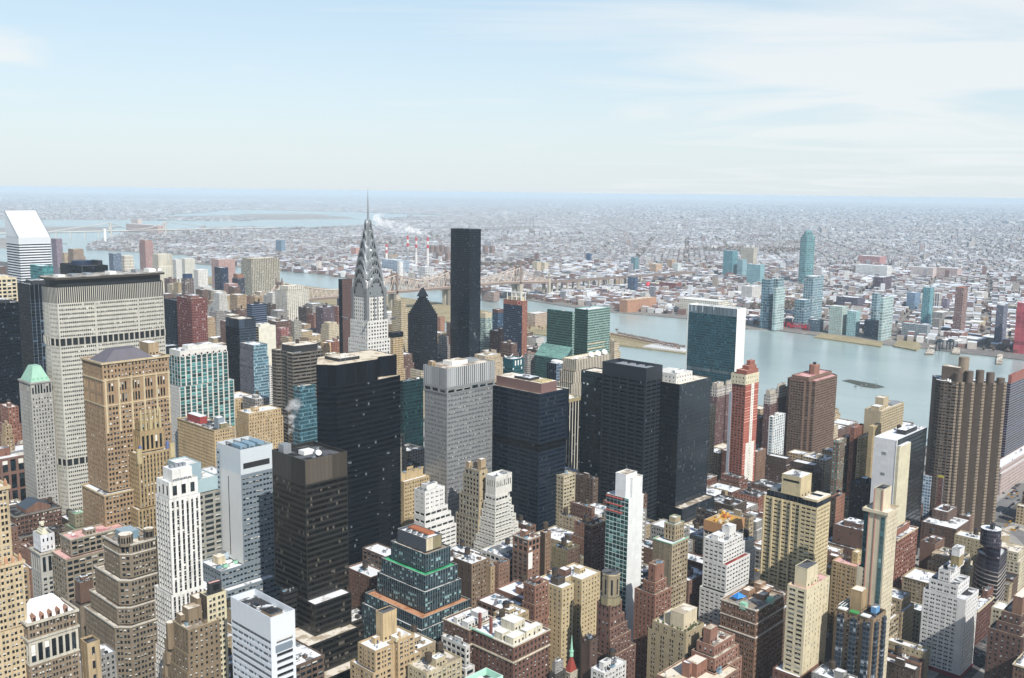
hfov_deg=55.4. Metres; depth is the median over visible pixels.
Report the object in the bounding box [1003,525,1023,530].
tunnel ramp
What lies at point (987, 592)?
apartment building
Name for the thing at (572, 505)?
window
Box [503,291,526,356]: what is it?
apartment tower
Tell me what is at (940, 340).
gantry
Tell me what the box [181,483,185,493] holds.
window
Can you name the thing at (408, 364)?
apartment building
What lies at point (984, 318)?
warehouse
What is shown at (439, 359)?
apartment building
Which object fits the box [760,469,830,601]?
apartment tower
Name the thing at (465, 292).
apartment tower
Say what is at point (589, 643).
apartment building
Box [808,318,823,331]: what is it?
apartment building
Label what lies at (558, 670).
apartment building
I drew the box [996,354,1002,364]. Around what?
pier
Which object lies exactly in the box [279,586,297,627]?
plant block
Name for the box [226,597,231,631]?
apartment building
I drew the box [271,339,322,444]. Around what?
office tower
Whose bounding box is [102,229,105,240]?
lift tower
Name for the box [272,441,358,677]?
office tower
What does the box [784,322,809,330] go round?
lettered sign
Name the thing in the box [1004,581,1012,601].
row house
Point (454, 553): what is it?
apartment building
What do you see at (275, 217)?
shore
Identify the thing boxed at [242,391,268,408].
apartment building
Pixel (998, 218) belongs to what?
city
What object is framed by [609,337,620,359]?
apartment building
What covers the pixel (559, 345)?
hotel tower
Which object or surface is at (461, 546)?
apartment building
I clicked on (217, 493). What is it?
window
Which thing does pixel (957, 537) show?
window
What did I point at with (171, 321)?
office tower
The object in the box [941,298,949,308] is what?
apartment building
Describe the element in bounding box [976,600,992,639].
window
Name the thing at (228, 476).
slit window
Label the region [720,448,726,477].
apartment building
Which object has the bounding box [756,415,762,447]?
apartment building
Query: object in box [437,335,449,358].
apartment building
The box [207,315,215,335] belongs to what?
apartment building
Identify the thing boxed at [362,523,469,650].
office building
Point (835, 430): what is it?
apartment building
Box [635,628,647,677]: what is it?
window
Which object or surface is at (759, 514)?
apartment building
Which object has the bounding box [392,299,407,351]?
apartment tower
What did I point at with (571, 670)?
church tower
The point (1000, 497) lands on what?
pavement
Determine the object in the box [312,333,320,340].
apartment building
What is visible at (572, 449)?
office tower
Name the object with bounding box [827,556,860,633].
apartment building
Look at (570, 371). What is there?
office tower
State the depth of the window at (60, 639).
519.89 m
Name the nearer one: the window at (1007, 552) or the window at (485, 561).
the window at (485, 561)
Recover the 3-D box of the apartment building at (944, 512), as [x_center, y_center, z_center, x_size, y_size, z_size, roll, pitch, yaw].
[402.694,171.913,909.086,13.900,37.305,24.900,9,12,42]
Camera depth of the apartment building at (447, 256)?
4397.59 m
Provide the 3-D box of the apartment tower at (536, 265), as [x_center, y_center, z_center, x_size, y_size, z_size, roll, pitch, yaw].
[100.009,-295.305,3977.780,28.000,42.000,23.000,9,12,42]
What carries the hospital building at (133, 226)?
on the land at (979, 350)
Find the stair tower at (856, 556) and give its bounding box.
[851,548,861,564]
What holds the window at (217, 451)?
in the office tower at (243, 560)
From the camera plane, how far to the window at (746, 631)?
620.86 m
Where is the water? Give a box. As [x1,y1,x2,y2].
[0,192,1023,445]
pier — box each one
[925,345,934,354]
[952,347,959,354]
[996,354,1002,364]
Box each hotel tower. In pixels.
[535,309,574,377]
[574,306,609,355]
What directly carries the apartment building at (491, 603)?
on the ground at (1006, 519)
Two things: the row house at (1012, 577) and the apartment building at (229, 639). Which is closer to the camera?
the apartment building at (229, 639)
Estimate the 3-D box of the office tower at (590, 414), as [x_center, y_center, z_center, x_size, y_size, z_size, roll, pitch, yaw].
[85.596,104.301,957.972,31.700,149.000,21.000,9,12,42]
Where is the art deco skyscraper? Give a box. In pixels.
[342,194,395,352]
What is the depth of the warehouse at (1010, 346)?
2095.07 m
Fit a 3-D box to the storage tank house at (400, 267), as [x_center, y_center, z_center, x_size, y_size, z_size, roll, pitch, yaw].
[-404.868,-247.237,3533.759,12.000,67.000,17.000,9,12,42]
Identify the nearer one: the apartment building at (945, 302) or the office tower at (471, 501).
the office tower at (471, 501)
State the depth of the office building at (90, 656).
533.93 m
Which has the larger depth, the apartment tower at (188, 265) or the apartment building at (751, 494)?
the apartment tower at (188, 265)
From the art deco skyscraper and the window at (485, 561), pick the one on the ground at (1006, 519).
the art deco skyscraper
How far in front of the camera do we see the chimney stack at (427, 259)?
4113.06 m
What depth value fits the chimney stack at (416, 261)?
4185.99 m
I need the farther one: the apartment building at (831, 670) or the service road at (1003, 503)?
the service road at (1003, 503)
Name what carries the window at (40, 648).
in the office building at (50, 625)
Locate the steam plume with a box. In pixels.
[373,215,419,234]
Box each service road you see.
[917,522,1023,555]
[995,483,1023,519]
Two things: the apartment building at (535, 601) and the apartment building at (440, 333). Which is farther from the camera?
the apartment building at (440, 333)
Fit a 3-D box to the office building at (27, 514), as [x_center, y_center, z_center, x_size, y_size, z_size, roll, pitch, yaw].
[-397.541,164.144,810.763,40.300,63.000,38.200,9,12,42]
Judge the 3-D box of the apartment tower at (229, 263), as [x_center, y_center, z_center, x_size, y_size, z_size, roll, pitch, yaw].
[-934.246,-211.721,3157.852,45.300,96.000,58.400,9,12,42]
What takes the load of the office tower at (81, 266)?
on the ground at (1006, 519)
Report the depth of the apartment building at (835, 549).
808.50 m
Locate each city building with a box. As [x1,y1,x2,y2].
[382,268,392,272]
[384,254,397,258]
[481,286,490,293]
[613,284,626,288]
[640,290,648,296]
[741,285,761,300]
[855,285,867,289]
[899,297,920,302]
[932,310,950,321]
[932,318,941,333]
[973,291,987,297]
[986,304,996,311]
[1008,305,1016,308]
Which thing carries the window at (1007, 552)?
in the apartment building at (1015, 558)
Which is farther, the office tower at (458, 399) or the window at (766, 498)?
the office tower at (458, 399)
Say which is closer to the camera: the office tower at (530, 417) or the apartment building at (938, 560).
the apartment building at (938, 560)
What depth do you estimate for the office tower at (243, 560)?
691.90 m
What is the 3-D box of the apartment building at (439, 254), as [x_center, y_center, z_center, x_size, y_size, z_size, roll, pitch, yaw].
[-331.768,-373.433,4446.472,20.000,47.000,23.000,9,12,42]
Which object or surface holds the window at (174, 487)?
in the office tower at (179, 533)
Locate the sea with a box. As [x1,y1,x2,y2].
[0,192,984,216]
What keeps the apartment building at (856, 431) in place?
on the ground at (1006, 519)
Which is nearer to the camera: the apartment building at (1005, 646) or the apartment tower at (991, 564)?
the apartment building at (1005, 646)
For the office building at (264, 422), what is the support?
on the ground at (1006, 519)
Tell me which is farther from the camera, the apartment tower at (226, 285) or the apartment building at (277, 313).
the apartment tower at (226, 285)
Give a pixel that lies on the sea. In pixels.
(445, 198)
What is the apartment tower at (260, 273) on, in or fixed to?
on the ground at (1006, 519)
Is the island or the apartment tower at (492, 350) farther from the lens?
the island
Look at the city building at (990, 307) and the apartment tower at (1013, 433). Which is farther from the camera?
the city building at (990, 307)
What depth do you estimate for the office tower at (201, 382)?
1045.72 m
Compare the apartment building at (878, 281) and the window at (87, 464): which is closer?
the window at (87, 464)
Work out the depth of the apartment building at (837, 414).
1330.03 m
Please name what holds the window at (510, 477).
in the office building at (498, 522)
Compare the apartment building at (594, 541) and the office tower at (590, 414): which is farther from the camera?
the office tower at (590, 414)
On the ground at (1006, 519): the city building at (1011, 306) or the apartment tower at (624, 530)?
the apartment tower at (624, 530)
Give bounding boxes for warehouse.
[545,297,564,302]
[614,290,631,295]
[619,296,655,312]
[659,281,680,289]
[667,304,678,311]
[679,297,727,313]
[746,314,759,317]
[828,517,863,558]
[836,295,864,305]
[923,337,935,343]
[938,335,966,346]
[966,315,987,320]
[967,320,985,326]
[967,335,988,344]
[968,332,983,335]
[982,334,993,340]
[985,320,994,325]
[997,341,1012,348]
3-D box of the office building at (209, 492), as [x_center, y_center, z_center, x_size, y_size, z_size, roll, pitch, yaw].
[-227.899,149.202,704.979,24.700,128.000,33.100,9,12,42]
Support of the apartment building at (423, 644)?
on the ground at (1006, 519)
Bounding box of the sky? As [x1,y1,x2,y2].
[0,0,1023,203]
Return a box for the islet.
[843,379,883,388]
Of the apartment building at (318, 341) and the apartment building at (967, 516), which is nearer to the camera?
the apartment building at (967, 516)
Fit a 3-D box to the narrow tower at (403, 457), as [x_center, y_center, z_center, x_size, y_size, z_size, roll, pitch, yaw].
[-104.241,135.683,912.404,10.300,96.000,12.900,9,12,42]
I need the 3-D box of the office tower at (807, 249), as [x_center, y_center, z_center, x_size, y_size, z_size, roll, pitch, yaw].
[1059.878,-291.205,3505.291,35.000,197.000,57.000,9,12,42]
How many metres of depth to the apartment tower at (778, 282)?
2376.68 m
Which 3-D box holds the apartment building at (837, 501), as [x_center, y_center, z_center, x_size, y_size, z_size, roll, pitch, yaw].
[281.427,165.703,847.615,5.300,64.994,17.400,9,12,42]
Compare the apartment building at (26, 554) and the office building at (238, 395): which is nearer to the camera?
the apartment building at (26, 554)
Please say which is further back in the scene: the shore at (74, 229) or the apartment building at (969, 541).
the shore at (74, 229)
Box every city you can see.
[0,196,1023,211]
[0,200,1023,225]
[0,212,1023,246]
[86,231,1023,272]
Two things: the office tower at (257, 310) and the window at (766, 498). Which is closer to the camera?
the window at (766, 498)
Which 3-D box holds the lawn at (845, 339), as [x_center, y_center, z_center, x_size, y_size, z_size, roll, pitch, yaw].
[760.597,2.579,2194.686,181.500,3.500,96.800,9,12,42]
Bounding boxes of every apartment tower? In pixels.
[51,238,62,273]
[61,252,67,262]
[68,248,85,262]
[109,253,121,270]
[121,255,133,270]
[139,240,153,269]
[152,253,172,292]
[172,259,181,281]
[177,294,207,346]
[180,258,194,277]
[181,273,193,295]
[194,269,207,294]
[198,286,211,289]
[211,258,234,288]
[214,267,228,290]
[224,283,237,293]
[232,273,244,293]
[241,257,279,294]
[254,291,266,300]
[275,284,308,320]
[276,327,288,347]
[292,317,301,341]
[316,302,334,333]
[321,321,338,341]
[321,341,330,355]
[324,352,339,355]
[389,331,403,380]
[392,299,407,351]
[408,288,436,370]
[450,228,480,358]
[480,312,491,352]
[482,349,495,352]
[492,308,502,329]
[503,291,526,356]
[532,261,540,270]
[541,262,547,270]
[605,469,644,641]
[707,403,715,473]
[710,381,724,445]
[723,379,731,439]
[726,359,758,480]
[760,278,773,328]
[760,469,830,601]
[761,388,776,457]
[767,412,784,454]
[771,278,783,326]
[772,287,784,329]
[775,382,786,453]
[783,362,836,455]
[783,559,829,675]
[794,298,810,329]
[803,275,823,318]
[828,305,847,334]
[832,585,886,677]
[846,310,860,335]
[856,484,900,677]
[863,395,903,434]
[865,423,880,477]
[870,292,880,319]
[878,296,893,340]
[920,287,933,323]
[925,356,1009,541]
[953,286,967,330]
[973,522,1007,604]
[994,304,1007,342]
[1000,369,1023,458]
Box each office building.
[0,444,25,500]
[1,420,14,450]
[9,496,64,545]
[20,593,80,677]
[23,563,30,602]
[34,524,61,548]
[50,522,125,603]
[65,508,83,531]
[71,574,92,651]
[79,643,116,677]
[80,634,101,677]
[84,525,158,677]
[161,591,221,677]
[167,456,221,559]
[199,579,228,677]
[234,391,249,430]
[235,405,283,448]
[276,240,284,251]
[340,607,362,640]
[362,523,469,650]
[465,668,502,677]
[474,469,520,550]
[555,470,575,524]
[627,276,637,290]
[649,263,661,271]
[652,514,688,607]
[667,259,675,267]
[672,263,680,271]
[906,291,920,309]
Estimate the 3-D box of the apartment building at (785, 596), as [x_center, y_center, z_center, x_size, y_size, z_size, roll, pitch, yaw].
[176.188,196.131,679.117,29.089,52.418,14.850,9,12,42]
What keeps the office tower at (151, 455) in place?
on the ground at (1006, 519)
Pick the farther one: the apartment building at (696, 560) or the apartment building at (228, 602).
the apartment building at (696, 560)
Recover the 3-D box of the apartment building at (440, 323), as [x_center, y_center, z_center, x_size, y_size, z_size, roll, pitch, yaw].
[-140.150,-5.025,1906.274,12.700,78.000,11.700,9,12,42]
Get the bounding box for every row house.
[707,473,716,485]
[746,501,757,510]
[754,538,761,546]
[754,545,760,568]
[820,476,823,490]
[834,418,857,433]
[838,424,847,436]
[886,655,920,677]
[888,645,924,677]
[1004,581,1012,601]
[1005,571,1018,598]
[1015,503,1023,524]
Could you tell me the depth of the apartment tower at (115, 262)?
2868.71 m
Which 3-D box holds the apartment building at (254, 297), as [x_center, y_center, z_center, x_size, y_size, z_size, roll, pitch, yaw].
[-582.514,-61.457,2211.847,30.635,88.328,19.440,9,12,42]
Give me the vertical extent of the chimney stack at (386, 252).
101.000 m
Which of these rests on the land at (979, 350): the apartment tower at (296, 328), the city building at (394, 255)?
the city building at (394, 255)
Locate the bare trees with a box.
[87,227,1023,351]
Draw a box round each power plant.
[382,258,408,272]
[418,266,433,276]
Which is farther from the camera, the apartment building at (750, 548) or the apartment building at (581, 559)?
the apartment building at (581, 559)
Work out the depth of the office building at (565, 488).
867.57 m
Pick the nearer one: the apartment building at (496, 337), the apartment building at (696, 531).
the apartment building at (696, 531)
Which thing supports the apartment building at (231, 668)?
on the ground at (1006, 519)
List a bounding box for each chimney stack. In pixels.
[385,244,387,258]
[406,236,408,259]
[415,237,417,263]
[426,237,428,264]
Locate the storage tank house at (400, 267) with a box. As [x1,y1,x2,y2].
[397,261,402,277]
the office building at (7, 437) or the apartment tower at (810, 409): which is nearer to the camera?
the office building at (7, 437)
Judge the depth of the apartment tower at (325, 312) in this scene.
1885.44 m
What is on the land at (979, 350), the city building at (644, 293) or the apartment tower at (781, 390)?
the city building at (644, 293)
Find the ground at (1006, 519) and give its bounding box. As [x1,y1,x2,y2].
[0,261,1021,677]
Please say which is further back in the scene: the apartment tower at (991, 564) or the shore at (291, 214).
the shore at (291, 214)
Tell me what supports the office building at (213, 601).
on the ground at (1006, 519)
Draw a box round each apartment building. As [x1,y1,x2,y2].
[0,266,6,274]
[0,398,22,445]
[10,521,21,555]
[21,542,33,598]
[62,508,71,525]
[164,277,176,292]
[164,292,174,317]
[167,281,175,292]
[172,279,181,295]
[196,289,208,309]
[201,466,216,474]
[207,304,211,314]
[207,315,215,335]
[208,336,220,342]
[209,310,225,335]
[211,290,225,299]
[212,292,227,310]
[220,320,225,341]
[226,313,238,316]
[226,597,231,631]
[227,294,229,309]
[227,630,231,651]
[228,286,240,293]
[228,647,232,677]
[230,293,246,309]
[230,663,232,677]
[231,305,246,315]
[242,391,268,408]
[247,292,262,303]
[265,292,274,303]
[267,302,275,315]
[267,316,276,322]
[268,315,291,347]
[269,365,272,404]
[271,309,288,319]
[279,336,292,347]
[295,639,323,677]
[298,304,311,322]
[300,337,310,341]
[302,323,310,328]
[302,329,311,340]
[306,302,323,312]
[306,312,315,327]
[306,328,315,332]
[311,339,320,345]
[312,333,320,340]
[323,336,338,351]
[332,305,338,323]
[347,560,381,608]
[350,605,421,677]
[351,247,359,253]
[362,543,390,569]
[387,311,391,323]
[388,324,391,337]
[401,465,428,526]
[404,352,413,379]
[404,443,424,473]
[406,459,419,469]
[408,369,423,417]
[408,641,461,677]
[409,625,435,656]
[414,480,455,545]
[429,245,433,252]
[434,246,438,252]
[436,252,442,260]
[437,316,444,331]
[437,331,445,343]
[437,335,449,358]
[437,354,445,361]
[439,245,444,253]
[441,634,474,677]
[442,606,495,662]
[444,246,449,253]
[445,252,450,260]
[446,322,449,338]
[451,540,480,553]
[451,549,462,561]
[453,547,489,608]
[469,609,550,677]
[474,348,502,382]
[477,591,521,616]
[481,537,512,581]
[482,290,498,301]
[483,245,487,253]
[486,561,494,594]
[489,246,494,253]
[490,326,502,352]
[494,558,509,590]
[494,600,528,619]
[496,574,526,601]
[499,340,518,357]
[512,524,540,580]
[516,514,535,532]
[522,575,548,627]
[524,351,535,375]
[527,335,543,346]
[527,343,538,352]
[535,525,573,562]
[539,521,550,575]
[541,562,600,677]
[549,657,565,677]
[551,534,580,568]
[556,507,581,530]
[565,463,578,471]
[568,501,594,520]
[571,514,588,555]
[575,472,597,503]
[580,554,583,564]
[581,633,597,677]
[583,517,605,590]
[584,499,602,517]
[589,502,605,508]
[591,648,625,677]
[595,568,635,677]
[603,508,646,537]
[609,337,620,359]
[633,559,671,677]
[641,537,652,564]
[641,562,648,584]
[642,492,646,517]
[646,518,655,537]
[646,603,703,677]
[648,519,692,552]
[657,654,738,677]
[684,522,703,555]
[686,564,702,619]
[687,552,702,568]
[689,538,694,553]
[691,623,741,677]
[692,506,717,526]
[698,522,749,627]
[706,486,727,495]
[708,482,742,496]
[713,447,722,477]
[714,443,726,448]
[714,490,746,512]
[718,472,746,487]
[718,508,753,536]
[719,577,785,677]
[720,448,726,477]
[735,486,766,511]
[743,509,762,517]
[743,513,762,541]
[743,529,755,577]
[745,478,752,486]
[750,478,781,490]
[754,447,765,480]
[754,581,786,661]
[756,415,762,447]
[757,405,762,415]
[765,453,790,481]
[772,661,821,677]
[787,449,810,460]
[790,458,821,491]
[803,452,831,488]
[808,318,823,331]
[811,660,857,677]
[822,447,832,454]
[826,563,831,629]
[827,549,841,563]
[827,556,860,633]
[828,492,844,535]
[828,544,843,552]
[829,490,848,517]
[830,434,849,495]
[831,627,833,659]
[832,551,849,557]
[833,423,837,438]
[835,408,840,419]
[846,423,863,496]
[848,476,870,519]
[855,433,867,478]
[863,319,878,336]
[873,276,891,289]
[888,636,929,677]
[889,602,898,637]
[891,587,913,641]
[893,521,918,588]
[901,322,930,338]
[902,567,936,603]
[911,601,921,641]
[918,528,944,569]
[919,503,922,538]
[919,515,970,548]
[919,544,978,677]
[921,472,943,519]
[927,549,973,586]
[932,503,957,521]
[933,292,942,306]
[939,547,972,564]
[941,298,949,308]
[943,330,967,337]
[954,528,982,577]
[959,512,974,531]
[974,594,994,646]
[982,585,993,598]
[984,586,1023,677]
[990,600,1008,624]
[1001,540,1023,590]
[1012,652,1023,677]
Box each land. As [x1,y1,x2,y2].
[87,204,1023,360]
[919,204,1023,208]
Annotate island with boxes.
[208,276,685,353]
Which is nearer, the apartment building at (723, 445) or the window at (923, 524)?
the window at (923, 524)
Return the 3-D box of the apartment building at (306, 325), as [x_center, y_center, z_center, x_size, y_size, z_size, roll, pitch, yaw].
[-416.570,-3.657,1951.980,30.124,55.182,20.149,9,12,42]
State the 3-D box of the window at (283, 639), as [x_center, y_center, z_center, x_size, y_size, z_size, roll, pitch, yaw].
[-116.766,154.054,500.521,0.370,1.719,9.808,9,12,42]
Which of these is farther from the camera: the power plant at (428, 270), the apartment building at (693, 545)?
the power plant at (428, 270)
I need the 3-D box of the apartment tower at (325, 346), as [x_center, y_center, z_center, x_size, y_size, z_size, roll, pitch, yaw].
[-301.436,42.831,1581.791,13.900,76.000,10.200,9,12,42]
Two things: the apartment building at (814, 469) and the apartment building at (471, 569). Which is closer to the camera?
the apartment building at (471, 569)
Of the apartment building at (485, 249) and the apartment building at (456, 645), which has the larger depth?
the apartment building at (485, 249)
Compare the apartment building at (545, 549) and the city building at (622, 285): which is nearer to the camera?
the apartment building at (545, 549)
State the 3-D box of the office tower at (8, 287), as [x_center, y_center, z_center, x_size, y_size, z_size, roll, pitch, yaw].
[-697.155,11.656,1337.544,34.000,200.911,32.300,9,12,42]
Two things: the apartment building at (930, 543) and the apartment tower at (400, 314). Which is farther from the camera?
the apartment tower at (400, 314)
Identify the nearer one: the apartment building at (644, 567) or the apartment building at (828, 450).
the apartment building at (644, 567)
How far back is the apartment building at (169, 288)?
2475.23 m
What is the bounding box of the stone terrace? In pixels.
[643,342,685,351]
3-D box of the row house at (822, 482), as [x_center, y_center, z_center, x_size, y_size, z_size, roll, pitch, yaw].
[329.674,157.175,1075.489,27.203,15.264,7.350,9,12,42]
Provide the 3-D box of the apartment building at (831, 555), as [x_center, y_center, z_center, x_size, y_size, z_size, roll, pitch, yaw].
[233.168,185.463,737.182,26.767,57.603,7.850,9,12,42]
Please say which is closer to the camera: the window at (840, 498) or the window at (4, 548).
the window at (4, 548)
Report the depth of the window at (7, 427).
906.89 m
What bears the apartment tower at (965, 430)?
on the ground at (1006, 519)
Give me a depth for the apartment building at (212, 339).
1859.27 m
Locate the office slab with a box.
[685,303,745,385]
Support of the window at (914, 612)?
in the apartment building at (916, 622)
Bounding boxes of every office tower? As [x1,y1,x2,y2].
[0,274,17,300]
[0,298,22,422]
[0,479,26,677]
[4,210,51,290]
[17,278,46,374]
[17,364,58,503]
[30,264,53,278]
[39,268,165,514]
[60,259,107,273]
[80,340,171,526]
[129,407,174,554]
[154,462,203,677]
[164,298,177,343]
[166,343,179,376]
[169,341,235,457]
[203,436,280,600]
[225,315,255,391]
[231,589,295,677]
[239,341,269,404]
[247,299,266,322]
[256,322,275,365]
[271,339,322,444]
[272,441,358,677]
[292,383,317,444]
[316,349,400,589]
[338,278,352,353]
[400,377,422,446]
[423,357,494,522]
[456,457,487,547]
[492,372,568,531]
[503,354,523,373]
[546,359,562,381]
[557,349,609,395]
[565,394,580,469]
[579,367,601,502]
[586,253,591,260]
[599,358,662,520]
[631,257,638,270]
[656,365,714,523]
[722,250,737,274]
[737,259,746,275]
[741,247,756,263]
[746,264,764,283]
[798,230,814,282]
[870,423,926,554]
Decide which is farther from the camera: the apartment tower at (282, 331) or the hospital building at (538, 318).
the hospital building at (538, 318)
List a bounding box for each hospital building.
[126,223,163,232]
[131,219,141,223]
[527,311,546,326]
[997,445,1023,494]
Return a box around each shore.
[0,227,118,231]
[0,238,66,247]
[2,209,248,220]
[197,215,353,219]
[242,214,330,215]
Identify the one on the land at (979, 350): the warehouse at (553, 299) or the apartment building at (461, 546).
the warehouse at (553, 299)
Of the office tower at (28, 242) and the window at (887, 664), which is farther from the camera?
the office tower at (28, 242)
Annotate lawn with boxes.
[814,333,883,347]
[893,340,920,350]
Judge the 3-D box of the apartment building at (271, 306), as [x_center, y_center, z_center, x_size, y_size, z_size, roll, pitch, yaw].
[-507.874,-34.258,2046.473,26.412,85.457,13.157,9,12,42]
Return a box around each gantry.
[935,339,943,350]
[946,339,954,349]
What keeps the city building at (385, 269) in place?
on the land at (979, 350)
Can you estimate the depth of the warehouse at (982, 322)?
2458.85 m
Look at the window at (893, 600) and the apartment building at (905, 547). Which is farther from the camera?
the apartment building at (905, 547)
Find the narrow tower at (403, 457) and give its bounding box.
[400,433,406,471]
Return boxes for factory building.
[855,264,891,275]
[858,255,885,264]
[910,266,936,277]
[936,267,961,277]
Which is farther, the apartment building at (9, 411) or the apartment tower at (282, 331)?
the apartment tower at (282, 331)
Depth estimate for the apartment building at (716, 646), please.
572.27 m
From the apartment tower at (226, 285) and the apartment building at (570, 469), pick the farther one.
the apartment tower at (226, 285)
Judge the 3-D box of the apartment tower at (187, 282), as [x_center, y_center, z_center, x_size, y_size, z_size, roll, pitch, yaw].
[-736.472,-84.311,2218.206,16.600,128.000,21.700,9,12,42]
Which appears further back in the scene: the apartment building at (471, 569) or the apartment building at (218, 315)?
the apartment building at (218, 315)
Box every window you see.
[0,279,16,300]
[0,457,25,500]
[0,527,26,677]
[7,427,13,449]
[12,509,64,543]
[20,383,56,501]
[24,570,27,602]
[27,660,77,677]
[31,644,36,662]
[32,537,53,596]
[38,642,42,660]
[44,298,163,336]
[45,640,49,657]
[50,337,164,457]
[52,531,114,602]
[52,638,56,655]
[57,464,88,513]
[58,636,62,653]
[65,634,69,651]
[71,631,75,649]
[83,358,169,526]
[86,571,158,677]
[132,422,168,533]
[156,544,200,675]
[170,387,179,456]
[172,485,176,495]
[178,420,233,466]
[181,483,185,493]
[190,482,194,491]
[200,492,221,558]
[204,471,278,599]
[217,451,221,537]
[228,476,230,553]
[236,410,281,447]
[277,635,292,642]
[277,648,292,656]
[277,655,292,663]
[277,662,293,670]
[277,669,292,677]
[296,658,322,677]
[348,573,376,607]
[349,321,388,352]
[354,283,382,320]
[364,551,381,569]
[401,478,427,526]
[416,489,454,544]
[425,382,492,521]
[443,639,472,677]
[457,470,483,547]
[462,561,487,608]
[472,662,546,677]
[475,477,519,549]
[478,603,495,615]
[482,552,511,581]
[495,563,507,590]
[514,538,538,579]
[549,597,597,673]
[553,549,578,567]
[556,475,573,524]
[560,516,574,527]
[571,505,593,519]
[575,476,594,502]
[585,523,604,588]
[611,580,612,595]
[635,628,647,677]
[652,527,691,549]
[655,524,686,606]
[690,536,700,553]
[697,510,713,526]
[700,537,748,627]
[707,406,714,472]
[722,618,781,677]
[730,376,757,474]
[755,551,760,567]
[762,498,828,589]
[784,377,835,453]
[785,647,822,673]
[829,563,854,632]
[830,498,841,535]
[844,653,878,675]
[848,427,862,496]
[850,484,869,518]
[856,437,867,477]
[886,664,916,677]
[889,607,897,636]
[893,600,911,635]
[894,530,916,588]
[904,579,924,603]
[912,612,918,640]
[921,572,976,670]
[922,524,953,547]
[930,382,1004,527]
[956,537,980,576]
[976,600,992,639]
[987,647,1018,677]
[1006,552,1023,584]
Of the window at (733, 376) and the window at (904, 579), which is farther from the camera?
the window at (733, 376)
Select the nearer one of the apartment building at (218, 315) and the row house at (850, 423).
the row house at (850, 423)
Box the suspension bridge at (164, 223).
[0,221,277,238]
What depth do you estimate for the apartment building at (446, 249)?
4904.84 m
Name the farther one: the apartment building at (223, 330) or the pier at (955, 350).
the pier at (955, 350)
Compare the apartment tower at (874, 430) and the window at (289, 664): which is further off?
the apartment tower at (874, 430)
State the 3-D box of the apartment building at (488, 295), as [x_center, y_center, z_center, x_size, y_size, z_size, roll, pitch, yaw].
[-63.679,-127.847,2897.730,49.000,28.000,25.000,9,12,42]
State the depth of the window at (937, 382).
914.67 m
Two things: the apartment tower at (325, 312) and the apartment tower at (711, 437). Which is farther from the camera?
the apartment tower at (325, 312)
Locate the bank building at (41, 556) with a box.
[29,520,54,597]
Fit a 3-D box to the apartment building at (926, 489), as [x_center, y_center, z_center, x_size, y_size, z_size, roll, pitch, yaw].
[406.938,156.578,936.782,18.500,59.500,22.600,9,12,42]
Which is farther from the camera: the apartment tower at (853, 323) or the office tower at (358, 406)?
the apartment tower at (853, 323)
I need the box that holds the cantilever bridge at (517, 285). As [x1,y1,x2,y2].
[262,262,695,309]
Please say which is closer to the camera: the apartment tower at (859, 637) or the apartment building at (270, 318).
the apartment tower at (859, 637)
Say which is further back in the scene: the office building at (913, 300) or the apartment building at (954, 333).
the office building at (913, 300)
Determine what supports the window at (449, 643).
in the apartment building at (456, 645)
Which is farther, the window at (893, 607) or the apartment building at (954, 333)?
the apartment building at (954, 333)
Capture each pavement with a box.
[824,640,938,677]
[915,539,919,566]
[972,665,984,677]
[996,489,1013,502]
[1009,519,1023,544]
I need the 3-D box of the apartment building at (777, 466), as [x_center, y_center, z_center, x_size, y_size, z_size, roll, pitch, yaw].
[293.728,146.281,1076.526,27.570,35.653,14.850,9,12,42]
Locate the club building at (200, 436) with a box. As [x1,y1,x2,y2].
[177,412,235,467]
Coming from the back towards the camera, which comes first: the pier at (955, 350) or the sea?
the sea
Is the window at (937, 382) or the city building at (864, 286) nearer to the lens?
the window at (937, 382)
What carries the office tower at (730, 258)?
on the land at (979, 350)
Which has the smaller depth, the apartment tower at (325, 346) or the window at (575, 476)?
the window at (575, 476)
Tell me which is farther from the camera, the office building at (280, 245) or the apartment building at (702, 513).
the office building at (280, 245)
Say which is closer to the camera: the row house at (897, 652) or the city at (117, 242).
the row house at (897, 652)
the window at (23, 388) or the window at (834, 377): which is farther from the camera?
the window at (834, 377)
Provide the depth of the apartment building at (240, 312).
2074.84 m
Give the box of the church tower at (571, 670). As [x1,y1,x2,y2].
[566,637,578,677]
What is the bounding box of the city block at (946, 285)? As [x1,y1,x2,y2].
[193,252,1023,348]
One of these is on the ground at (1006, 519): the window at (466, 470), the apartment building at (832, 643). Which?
the apartment building at (832, 643)

